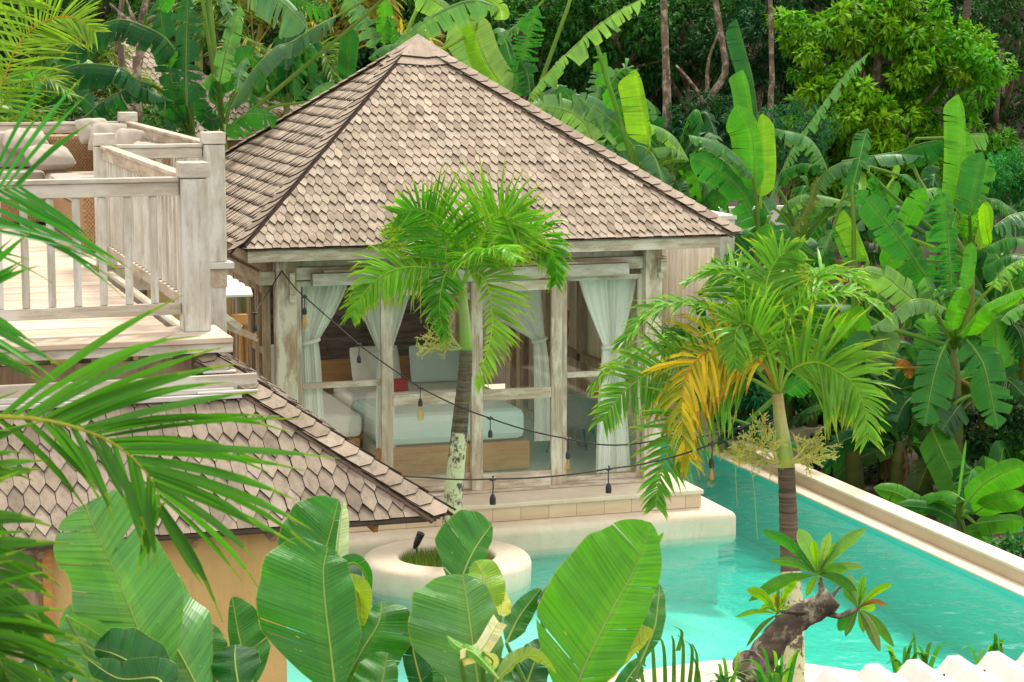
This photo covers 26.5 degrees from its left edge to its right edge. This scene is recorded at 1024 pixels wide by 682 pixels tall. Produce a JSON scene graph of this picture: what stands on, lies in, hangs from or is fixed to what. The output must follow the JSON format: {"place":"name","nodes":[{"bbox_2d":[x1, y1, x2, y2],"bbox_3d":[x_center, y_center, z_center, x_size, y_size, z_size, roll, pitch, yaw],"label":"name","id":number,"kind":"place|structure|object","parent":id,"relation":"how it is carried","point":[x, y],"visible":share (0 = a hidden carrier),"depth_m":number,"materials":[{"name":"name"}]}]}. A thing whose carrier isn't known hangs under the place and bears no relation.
{"place":"outdoors","nodes":[
{"label":"outdoors","id":0,"kind":"place"},
{"bbox_2d":[205,35,358,111],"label":"banana plant","id":1,"kind":"object","parent":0,"point":[265,51],"visible":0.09,"depth_m":30.65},
{"bbox_2d":[0,0,1023,98],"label":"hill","id":2,"kind":"structure","parent":0,"point":[106,12],"depth_m":64.01,"materials":[{"name":"plant"}]},
{"bbox_2d":[354,544,717,603],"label":"pool wall","id":3,"kind":"structure","parent":0,"point":[690,574],"depth_m":23.27,"materials":[{"name":"paint"}]},
{"bbox_2d":[311,496,735,572],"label":"terrace","id":4,"kind":"structure","parent":3,"relation":"on","point":[708,522],"depth_m":22.67,"materials":[{"name":"beige paint"}]},
{"bbox_2d":[349,494,700,531],"bbox_3d":[-1.188,1.564,24.442,5.450,0.144,4.070,-3,8,-18],"label":"terrace riser","id":5,"kind":"object","parent":4,"relation":"on","point":[568,509],"visible":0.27,"depth_m":22.89,"materials":[{"name":"beige stone"}]},
{"bbox_2d":[434,472,703,509],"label":"terrace","id":6,"kind":"structure","parent":5,"relation":"on","point":[522,498],"depth_m":23.05,"materials":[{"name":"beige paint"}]},
{"bbox_2d":[225,34,741,495],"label":"pavilion","id":7,"kind":"structure","parent":6,"relation":"on","point":[322,176],"depth_m":23.44,"materials":[{"name":"brown wood"}]},
{"bbox_2d":[234,272,250,367],"bbox_3d":[-2.949,0.399,23.616,0.166,2.230,0.820,-3,8,-18],"label":"side door","id":8,"kind":"structure","parent":7,"relation":"in","point":[242,304],"depth_m":23.46,"materials":[{"name":"brown wood"}]},
{"bbox_2d":[271,344,361,446],"bbox_3d":[-2.397,0.758,24.896,0.860,1.180,2.250,-3,8,-18],"label":"daybed","id":9,"kind":"object","parent":7,"relation":"on","point":[342,419],"visible":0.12,"depth_m":23.99,"materials":[{"name":"fabric"}]},
{"bbox_2d":[302,285,346,419],"bbox_3d":[-1.969,0.506,22.798,0.522,2.206,0.141,-3,8,-18],"label":"curtain","id":10,"kind":"object","parent":7,"relation":"hanging from","point":[326,300],"visible":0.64,"depth_m":22.70,"materials":[{"name":"white fabric"}]},
{"bbox_2d":[297,281,379,405],"bbox_3d":[-1.775,0.500,22.679,0.970,2.292,0.050,-3,8,-18],"label":"window","id":11,"kind":"structure","parent":7,"relation":"in","point":[372,382],"depth_m":22.52,"materials":[{"name":"brown wood"}]},
{"bbox_2d":[353,285,408,447],"bbox_3d":[-1.420,0.225,23.736,0.791,2.100,0.140,-3,8,-18],"label":"curtain","id":12,"kind":"object","parent":7,"relation":"hanging from","point":[372,321],"visible":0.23,"depth_m":23.72,"materials":[{"name":"white fabric"}]},
{"bbox_2d":[321,356,529,475],"bbox_3d":[-1.006,0.827,25.126,1.960,0.980,2.400,-3,8,-18],"label":"bed","id":13,"kind":"object","parent":7,"relation":"on","point":[421,448],"visible":0.33,"depth_m":24.21,"materials":[{"name":"fabric"}]},
{"bbox_2d":[349,345,400,379],"bbox_3d":[-1.616,0.276,25.665,0.608,0.421,0.254,-3,8,-18],"label":"bed pillow","id":14,"kind":"object","parent":13,"relation":"on","point":[365,368],"visible":0.56,"depth_m":25.56,"materials":[{"name":"white fabric"}]},
{"bbox_2d":[409,344,459,381],"bbox_3d":[-0.903,0.263,25.898,0.647,0.421,0.252,-3,8,-18],"label":"bed pillow","id":15,"kind":"object","parent":13,"relation":"on","point":[433,367],"visible":0.8,"depth_m":25.82,"materials":[{"name":"white fabric"}]},
{"bbox_2d":[380,282,470,491],"bbox_3d":[-0.848,0.499,22.916,1.105,2.217,0.050,-3,8,-18],"label":"sliding door","id":16,"kind":"structure","parent":7,"relation":"in","point":[388,400],"depth_m":22.80,"materials":[{"name":"brown wood"}]},
{"bbox_2d":[296,250,632,266],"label":"beam","id":17,"kind":"structure","parent":7,"relation":"hanging from","point":[347,262],"depth_m":22.79,"materials":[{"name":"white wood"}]},
{"bbox_2d":[467,278,549,440],"bbox_3d":[-0.220,0.138,24.173,1.447,2.050,0.140,-3,8,-18],"label":"curtain","id":18,"kind":"object","parent":7,"relation":"hanging from","point":[534,329],"visible":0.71,"depth_m":24.31,"materials":[{"name":"white fabric"}]},
{"bbox_2d":[252,270,772,470],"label":"string lights","id":19,"kind":"object","parent":7,"relation":"hanging from","point":[420,387],"visible":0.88,"depth_m":20.71},
{"bbox_2d":[470,279,562,490],"bbox_3d":[0.049,0.464,23.149,1.017,2.231,0.050,-3,8,-18],"label":"sliding door","id":20,"kind":"structure","parent":7,"relation":"in","point":[554,391],"depth_m":23.15,"materials":[{"name":"brown wood"}]},
{"bbox_2d":[546,388,598,452],"bbox_3d":[0.716,0.944,25.109,0.640,0.776,0.600,-3,8,-18],"label":"tub chair","id":21,"kind":"object","parent":7,"relation":"on","point":[580,406],"visible":0.55,"depth_m":24.84,"materials":[{"name":"grey fabric"}]},
{"bbox_2d":[562,273,641,481],"bbox_3d":[0.975,0.397,23.573,0.926,2.245,0.050,-3,8,-18],"label":"sliding door","id":22,"kind":"structure","parent":7,"relation":"in","point":[638,276],"depth_m":23.50,"materials":[{"name":"brown wood"}]},
{"bbox_2d":[579,279,636,473],"bbox_3d":[1.040,0.365,23.772,0.677,2.193,0.141,-3,8,-18],"label":"curtain","id":23,"kind":"object","parent":7,"relation":"hanging from","point":[608,303],"visible":0.65,"depth_m":23.73,"materials":[{"name":"white fabric"}]},
{"bbox_2d":[485,384,826,474],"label":"walkway","id":24,"kind":"structure","parent":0,"point":[804,430],"depth_m":28.28,"materials":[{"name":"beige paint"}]},
{"bbox_2d":[661,205,785,432],"bbox_3d":[3.333,-0.560,30.214,3.020,2.815,4.650,-3,8,-18],"label":"bamboo annex","id":25,"kind":"object","parent":24,"relation":"on","point":[682,263],"visible":0.09,"depth_m":28.54,"materials":[{"name":"brown wood"}]},
{"bbox_2d":[444,88,1023,558],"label":"ground","id":26,"kind":"structure","parent":0,"point":[500,378],"depth_m":39.31,"materials":[{"name":"soil"}]},
{"bbox_2d":[0,59,97,364],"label":"banana plant","id":27,"kind":"object","parent":26,"relation":"on","point":[85,104],"visible":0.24,"depth_m":29.79,"materials":[{"name":"green plant"}]},
{"bbox_2d":[0,0,111,121],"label":"palm tree","id":28,"kind":"object","parent":26,"relation":"on","point":[88,32],"visible":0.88,"depth_m":22.29,"materials":[{"name":"green plant"}]},
{"bbox_2d":[0,0,154,64],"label":"broadleaf tree","id":29,"kind":"object","parent":26,"relation":"on","point":[136,4],"visible":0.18,"depth_m":47.22,"materials":[{"name":"green plant"}]},
{"bbox_2d":[0,20,165,111],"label":"banana plant","id":30,"kind":"object","parent":26,"relation":"on","point":[107,55],"visible":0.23,"depth_m":30.94,"materials":[{"name":"plant"}]},
{"bbox_2d":[1,85,198,133],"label":"shrub","id":31,"kind":"object","parent":26,"relation":"on","point":[153,116],"visible":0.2,"depth_m":29.39,"materials":[{"name":"green plant"}]},
{"bbox_2d":[30,0,206,136],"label":"banana plant","id":32,"kind":"object","parent":26,"relation":"on","point":[185,104],"visible":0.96,"depth_m":26.05,"materials":[{"name":"green plant"}]},
{"bbox_2d":[21,490,227,681],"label":"canna plant","id":33,"kind":"object","parent":26,"relation":"on","point":[153,623],"visible":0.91,"depth_m":6.70,"materials":[{"name":"green plant"}]},
{"bbox_2d":[2,33,281,365],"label":"cottage","id":34,"kind":"structure","parent":26,"relation":"on","point":[150,64],"depth_m":31.83,"materials":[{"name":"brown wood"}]},
{"bbox_2d":[109,0,177,359],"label":"bare trunk","id":35,"kind":"object","parent":26,"relation":"on","point":[137,61],"visible":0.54,"depth_m":28.15,"materials":[{"name":"brown plant"}]},
{"bbox_2d":[0,65,339,681],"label":"foreground palm","id":36,"kind":"object","parent":26,"relation":"on","point":[142,502],"visible":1,"depth_m":4.52,"materials":[{"name":"green plant"}]},
{"bbox_2d":[135,0,280,74],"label":"broadleaf tree","id":37,"kind":"object","parent":26,"relation":"on","point":[206,60],"visible":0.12,"depth_m":47.73,"materials":[{"name":"green plant"}]},
{"bbox_2d":[0,352,455,681],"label":"shingled cottage","id":38,"kind":"structure","parent":26,"relation":"on","point":[371,490],"depth_m":12.45,"materials":[{"name":"brown wood"}]},
{"bbox_2d":[0,112,233,375],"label":"raised deck","id":39,"kind":"structure","parent":38,"relation":"on","point":[160,226],"depth_m":13.47,"materials":[{"name":"brown wood"}]},
{"bbox_2d":[0,131,170,247],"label":"rattan sofa","id":40,"kind":"object","parent":39,"relation":"on","point":[83,167],"visible":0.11,"depth_m":20.55,"materials":[{"name":"beige fabric"}]},
{"bbox_2d":[24,144,76,170],"bbox_3d":[-4.349,-1.726,20.400,0.438,0.250,0.329,-5,9,-30],"label":"sofa cushion","id":41,"kind":"object","parent":40,"relation":"on","point":[60,158],"visible":0.74,"depth_m":20.30,"materials":[{"name":"beige fabric"}]},
{"bbox_2d":[226,275,258,341],"bbox_3d":[-2.721,-0.283,20.081,0.639,0.540,0.995,-3,8,-18],"label":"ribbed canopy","id":42,"kind":"object","parent":39,"relation":"attached to","point":[235,288],"visible":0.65,"depth_m":19.87,"materials":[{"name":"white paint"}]},
{"bbox_2d":[402,419,773,504],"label":"string lights","id":43,"kind":"object","parent":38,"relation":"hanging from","point":[608,484],"visible":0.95,"depth_m":15.99},
{"bbox_2d":[173,0,325,105],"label":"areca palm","id":44,"kind":"object","parent":26,"relation":"on","point":[221,25],"visible":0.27,"depth_m":32.93,"materials":[{"name":"plant"}]},
{"bbox_2d":[201,27,345,120],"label":"banana plant","id":45,"kind":"object","parent":26,"relation":"on","point":[285,69],"visible":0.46,"depth_m":29.97,"materials":[{"name":"green plant"}]},
{"bbox_2d":[195,0,383,150],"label":"banana plant","id":46,"kind":"object","parent":26,"relation":"on","point":[293,23],"visible":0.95,"depth_m":26.85,"materials":[{"name":"green plant"}]},
{"bbox_2d":[211,495,410,681],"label":"canna plant","id":47,"kind":"object","parent":26,"relation":"on","point":[320,592],"visible":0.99,"depth_m":6.75,"materials":[{"name":"green plant"}]},
{"bbox_2d":[275,0,449,56],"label":"areca palm","id":48,"kind":"object","parent":26,"relation":"on","point":[341,23],"visible":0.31,"depth_m":32.65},
{"bbox_2d":[337,0,508,77],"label":"banana plant","id":49,"kind":"object","parent":26,"relation":"on","point":[349,40],"visible":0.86,"depth_m":28.17,"materials":[{"name":"green plant"}]},
{"bbox_2d":[403,509,555,681],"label":"canna plant","id":50,"kind":"object","parent":26,"relation":"on","point":[470,649],"visible":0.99,"depth_m":6.82,"materials":[{"name":"green plant"}]},
{"bbox_2d":[0,0,1023,148],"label":"forest mass","id":51,"kind":"object","parent":26,"relation":"on","point":[788,88],"visible":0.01,"depth_m":56.96,"materials":[{"name":"green plant"}]},
{"bbox_2d":[448,0,589,100],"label":"broadleaf tree","id":52,"kind":"object","parent":26,"relation":"on","point":[513,5],"visible":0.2,"depth_m":44.24,"materials":[{"name":"green plant"}]},
{"bbox_2d":[443,0,645,142],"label":"banana plant","id":53,"kind":"object","parent":26,"relation":"on","point":[478,50],"visible":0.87,"depth_m":29.13,"materials":[{"name":"green plant"}]},
{"bbox_2d":[503,519,665,681],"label":"canna plant","id":54,"kind":"object","parent":26,"relation":"on","point":[586,596],"visible":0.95,"depth_m":6.91,"materials":[{"name":"green plant"}]},
{"bbox_2d":[524,23,661,121],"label":"broadleaf tree","id":55,"kind":"object","parent":26,"relation":"on","point":[572,81],"visible":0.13,"depth_m":44.27,"materials":[{"name":"green plant"}]},
{"bbox_2d":[539,58,665,145],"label":"banana plant","id":56,"kind":"object","parent":26,"relation":"on","point":[653,113],"visible":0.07,"depth_m":30.55,"materials":[{"name":"green plant"}]},
{"bbox_2d":[529,0,688,142],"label":"broadleaf tree","id":57,"kind":"object","parent":26,"relation":"on","point":[649,38],"visible":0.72,"depth_m":43.40,"materials":[{"name":"green plant"}]},
{"bbox_2d":[556,45,691,198],"bbox_3d":[1.496,-1.129,29.190,1.887,5.661,0.790,1,8,7],"label":"banana plant","id":58,"kind":"object","parent":26,"relation":"on","point":[615,130],"visible":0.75,"depth_m":28.85,"materials":[{"name":"green plant"}]},
{"bbox_2d":[286,437,1023,681],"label":"pool","id":59,"kind":"structure","parent":26,"relation":"in","point":[937,601],"depth_m":22.46,"materials":[{"name":"liquid"}]},
{"bbox_2d":[362,537,531,628],"bbox_3d":[-0.640,2.487,21.305,1.664,0.800,1.664,-3,8,-18],"label":"round planter","id":60,"kind":"object","parent":59,"relation":"in","point":[396,580],"visible":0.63,"depth_m":20.82,"materials":[{"name":"beige paint"}]},
{"bbox_2d":[339,153,576,540],"bbox_3d":[-0.496,0.065,21.348,2.222,3.896,1.823,2,8,16],"label":"palm tree","id":61,"kind":"object","parent":60,"relation":"in","point":[513,239],"visible":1,"depth_m":20.92,"materials":[{"name":"green plant"}]},
{"bbox_2d":[660,0,670,143],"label":"bare trunk","id":62,"kind":"object","parent":26,"relation":"on","point":[666,85],"visible":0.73,"depth_m":39.44,"materials":[{"name":"brown plant"}]},
{"bbox_2d":[636,626,700,681],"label":"fan palm","id":63,"kind":"object","parent":26,"relation":"on","point":[697,676],"visible":0.89,"depth_m":9.44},
{"bbox_2d":[607,109,744,200],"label":"banana plant","id":64,"kind":"object","parent":26,"relation":"on","point":[699,124],"visible":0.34,"depth_m":29.80,"materials":[{"name":"green plant"}]},
{"bbox_2d":[630,0,755,115],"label":"broadleaf tree","id":65,"kind":"object","parent":26,"relation":"on","point":[691,67],"visible":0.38,"depth_m":44.71,"materials":[{"name":"green plant"}]},
{"bbox_2d":[675,0,728,111],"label":"bare trunk","id":66,"kind":"object","parent":26,"relation":"on","point":[717,86],"visible":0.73,"depth_m":40.94,"materials":[{"name":"brown plant"}]},
{"bbox_2d":[653,87,759,181],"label":"shrub","id":67,"kind":"object","parent":26,"relation":"on","point":[677,132],"visible":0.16,"depth_m":38.88,"materials":[{"name":"green plant"}]},
{"bbox_2d":[662,145,783,235],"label":"banana plant","id":68,"kind":"object","parent":26,"relation":"on","point":[708,196],"visible":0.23,"depth_m":30.45,"materials":[{"name":"green plant"}]},
{"bbox_2d":[608,660,859,681],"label":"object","id":69,"kind":"structure","parent":26,"relation":"on","point":[708,667],"depth_m":17.91,"materials":[{"name":"beige paint"}]},
{"bbox_2d":[697,372,775,452],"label":"shrub","id":70,"kind":"object","parent":26,"relation":"on","point":[754,400],"visible":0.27,"depth_m":27.30,"materials":[{"name":"green plant"}]},
{"bbox_2d":[586,226,902,681],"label":"palm tree","id":71,"kind":"object","parent":26,"relation":"on","point":[765,321],"visible":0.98,"depth_m":16.77,"materials":[{"name":"green plant"}]},
{"bbox_2d":[682,0,817,205],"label":"broadleaf tree","id":72,"kind":"object","parent":26,"relation":"on","point":[758,56],"visible":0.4,"depth_m":42.48,"materials":[{"name":"green plant"}]},
{"bbox_2d":[689,19,817,422],"bbox_3d":[2.919,-1.078,27.683,1.764,5.990,1.118,-3,8,-18],"label":"banana plant","id":73,"kind":"object","parent":26,"relation":"on","point":[753,164],"visible":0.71,"depth_m":27.30,"materials":[{"name":"green plant"}]},
{"bbox_2d":[736,647,810,681],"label":"strap leaf plant","id":74,"kind":"object","parent":26,"relation":"on","point":[778,674],"visible":0.97,"depth_m":10.21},
{"bbox_2d":[721,96,841,204],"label":"shrub","id":75,"kind":"object","parent":26,"relation":"on","point":[818,140],"visible":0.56,"depth_m":37.83,"materials":[{"name":"green plant"}]},
{"bbox_2d":[734,229,875,368],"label":"banana plant","id":76,"kind":"object","parent":26,"relation":"on","point":[813,244],"visible":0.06,"depth_m":29.14,"materials":[{"name":"green plant"}]},
{"bbox_2d":[708,174,905,490],"bbox_3d":[3.893,0.022,26.662,3.126,4.104,1.569,-6,10,-38],"label":"banana plant","id":77,"kind":"object","parent":26,"relation":"on","point":[849,242],"visible":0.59,"depth_m":27.03,"materials":[{"name":"green plant"}]},
{"bbox_2d":[732,528,893,681],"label":"frangipani tree","id":78,"kind":"object","parent":26,"relation":"on","point":[786,626],"visible":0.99,"depth_m":12.54,"materials":[{"name":"green plant"}]},
{"bbox_2d":[773,175,912,432],"bbox_3d":[4.692,-0.494,31.291,2.276,3.825,1.270,-1,8,-7],"label":"banana plant","id":79,"kind":"object","parent":26,"relation":"on","point":[818,234],"visible":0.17,"depth_m":30.92,"materials":[{"name":"green plant"}]},
{"bbox_2d":[770,52,922,423],"bbox_3d":[4.333,-0.946,28.215,2.042,5.579,0.998,0,8,0],"label":"banana plant","id":80,"kind":"object","parent":26,"relation":"on","point":[814,200],"visible":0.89,"depth_m":28.14,"materials":[{"name":"green plant"}]},
{"bbox_2d":[773,68,922,314],"bbox_3d":[6.034,-2.564,40.016,2.835,4.898,2.704,-3,8,-18],"label":"broadleaf tree","id":81,"kind":"object","parent":26,"relation":"on","point":[856,107],"visible":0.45,"depth_m":39.32,"materials":[{"name":"green plant"}]},
{"bbox_2d":[783,338,926,482],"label":"banana plant","id":82,"kind":"object","parent":26,"relation":"on","point":[806,416],"visible":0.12,"depth_m":27.77,"materials":[{"name":"green plant"}]},
{"bbox_2d":[793,408,919,484],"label":"shrub","id":83,"kind":"object","parent":26,"relation":"on","point":[833,433],"visible":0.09,"depth_m":28.50,"materials":[{"name":"green plant"}]},
{"bbox_2d":[700,446,1023,596],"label":"pool coping","id":84,"kind":"object","parent":26,"relation":"on","point":[965,565],"visible":0.18,"depth_m":22.94,"materials":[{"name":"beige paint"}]},
{"bbox_2d":[712,437,1023,585],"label":"pool upstand","id":85,"kind":"object","parent":26,"relation":"on","point":[996,567],"visible":0.22,"depth_m":22.97,"materials":[{"name":"stone"}]},
{"bbox_2d":[712,434,1023,572],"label":"pool outer coping","id":86,"kind":"object","parent":85,"relation":"on","point":[958,537],"visible":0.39,"depth_m":23.00,"materials":[{"name":"beige paint"}]},
{"bbox_2d":[762,0,975,294],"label":"broadleaf tree","id":87,"kind":"object","parent":26,"relation":"on","point":[890,35],"visible":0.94,"depth_m":40.30,"materials":[{"name":"green plant"}]},
{"bbox_2d":[820,383,943,503],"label":"banana plant","id":88,"kind":"object","parent":26,"relation":"on","point":[900,472],"visible":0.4,"depth_m":26.76,"materials":[{"name":"green plant"}]},
{"bbox_2d":[824,99,958,312],"bbox_3d":[7.008,-2.349,40.469,3.307,4.300,3.382,-3,8,-18],"label":"broadleaf tree","id":89,"kind":"object","parent":26,"relation":"on","point":[904,192],"visible":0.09,"depth_m":39.81,"materials":[{"name":"green plant"}]},
{"bbox_2d":[809,281,986,446],"bbox_3d":[5.232,0.361,29.565,2.988,2.612,1.121,-1,8,-5],"label":"banana plant","id":90,"kind":"object","parent":26,"relation":"on","point":[877,314],"visible":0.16,"depth_m":29.52,"materials":[{"name":"green plant"}]},
{"bbox_2d":[839,318,968,491],"bbox_3d":[5.026,0.852,27.577,1.796,2.205,1.054,1,8,4],"label":"banana plant","id":91,"kind":"object","parent":26,"relation":"on","point":[908,351],"visible":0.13,"depth_m":27.58,"materials":[{"name":"green plant"}]},
{"bbox_2d":[881,632,951,672],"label":"strap leaf plant","id":92,"kind":"object","parent":26,"relation":"on","point":[897,665],"visible":0.73,"depth_m":13.50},
{"bbox_2d":[814,651,1023,681],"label":"white roof sheet","id":93,"kind":"object","parent":26,"relation":"on","point":[995,666],"visible":1,"depth_m":9.56,"materials":[{"name":"paint"}]},
{"bbox_2d":[840,94,1021,444],"bbox_3d":[5.287,-0.659,28.084,2.256,5.040,1.768,-3,8,-18],"label":"banana plant","id":94,"kind":"object","parent":26,"relation":"on","point":[968,186],"visible":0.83,"depth_m":27.55,"materials":[{"name":"green plant"}]},
{"bbox_2d":[846,347,1023,494],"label":"banana plant","id":95,"kind":"object","parent":26,"relation":"on","point":[942,448],"visible":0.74,"depth_m":26.11,"materials":[{"name":"green plant"}]},
{"bbox_2d":[856,187,1023,489],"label":"banana plant","id":96,"kind":"object","parent":26,"relation":"on","point":[897,243],"visible":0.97,"depth_m":25.62,"materials":[{"name":"green plant"}]},
{"bbox_2d":[856,164,1023,303],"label":"banana plant","id":97,"kind":"object","parent":26,"relation":"on","point":[934,180],"visible":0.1,"depth_m":30.65,"materials":[{"name":"green plant"}]},
{"bbox_2d":[874,442,1023,541],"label":"banana plant","id":98,"kind":"object","parent":26,"relation":"on","point":[984,494],"visible":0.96,"depth_m":24.12,"materials":[{"name":"green plant"}]},
{"bbox_2d":[879,15,1023,283],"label":"broadleaf tree","id":99,"kind":"object","parent":26,"relation":"on","point":[989,76],"visible":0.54,"depth_m":40.58,"materials":[{"name":"green plant"}]},
{"bbox_2d":[899,248,1023,441],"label":"banana plant","id":100,"kind":"object","parent":26,"relation":"on","point":[983,278],"visible":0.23,"depth_m":30.49,"materials":[{"name":"green plant"}]},
{"bbox_2d":[934,0,1023,245],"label":"broadleaf tree","id":101,"kind":"object","parent":26,"relation":"on","point":[984,13],"visible":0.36,"depth_m":45.73,"materials":[{"name":"green plant"}]},
{"bbox_2d":[936,456,1023,529],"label":"banana plant","id":102,"kind":"object","parent":26,"relation":"on","point":[984,463],"visible":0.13,"depth_m":25.53,"materials":[{"name":"green plant"}]},
{"bbox_2d":[963,392,1023,490],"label":"shrub","id":103,"kind":"object","parent":26,"relation":"on","point":[1017,411],"visible":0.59,"depth_m":26.34,"materials":[{"name":"green plant"}]},
{"bbox_2d":[965,425,1023,513],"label":"banana plant","id":104,"kind":"object","parent":26,"relation":"on","point":[1001,450],"visible":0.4,"depth_m":26.23,"materials":[{"name":"green plant"}]},
{"bbox_2d":[978,203,1023,491],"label":"banana plant","id":105,"kind":"object","parent":26,"relation":"on","point":[1000,335],"visible":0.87,"depth_m":26.77,"materials":[{"name":"green plant"}]},
{"bbox_2d":[981,143,1023,253],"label":"shrub","id":106,"kind":"object","parent":26,"relation":"on","point":[1003,185],"visible":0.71,"depth_m":35.65,"materials":[{"name":"green plant"}]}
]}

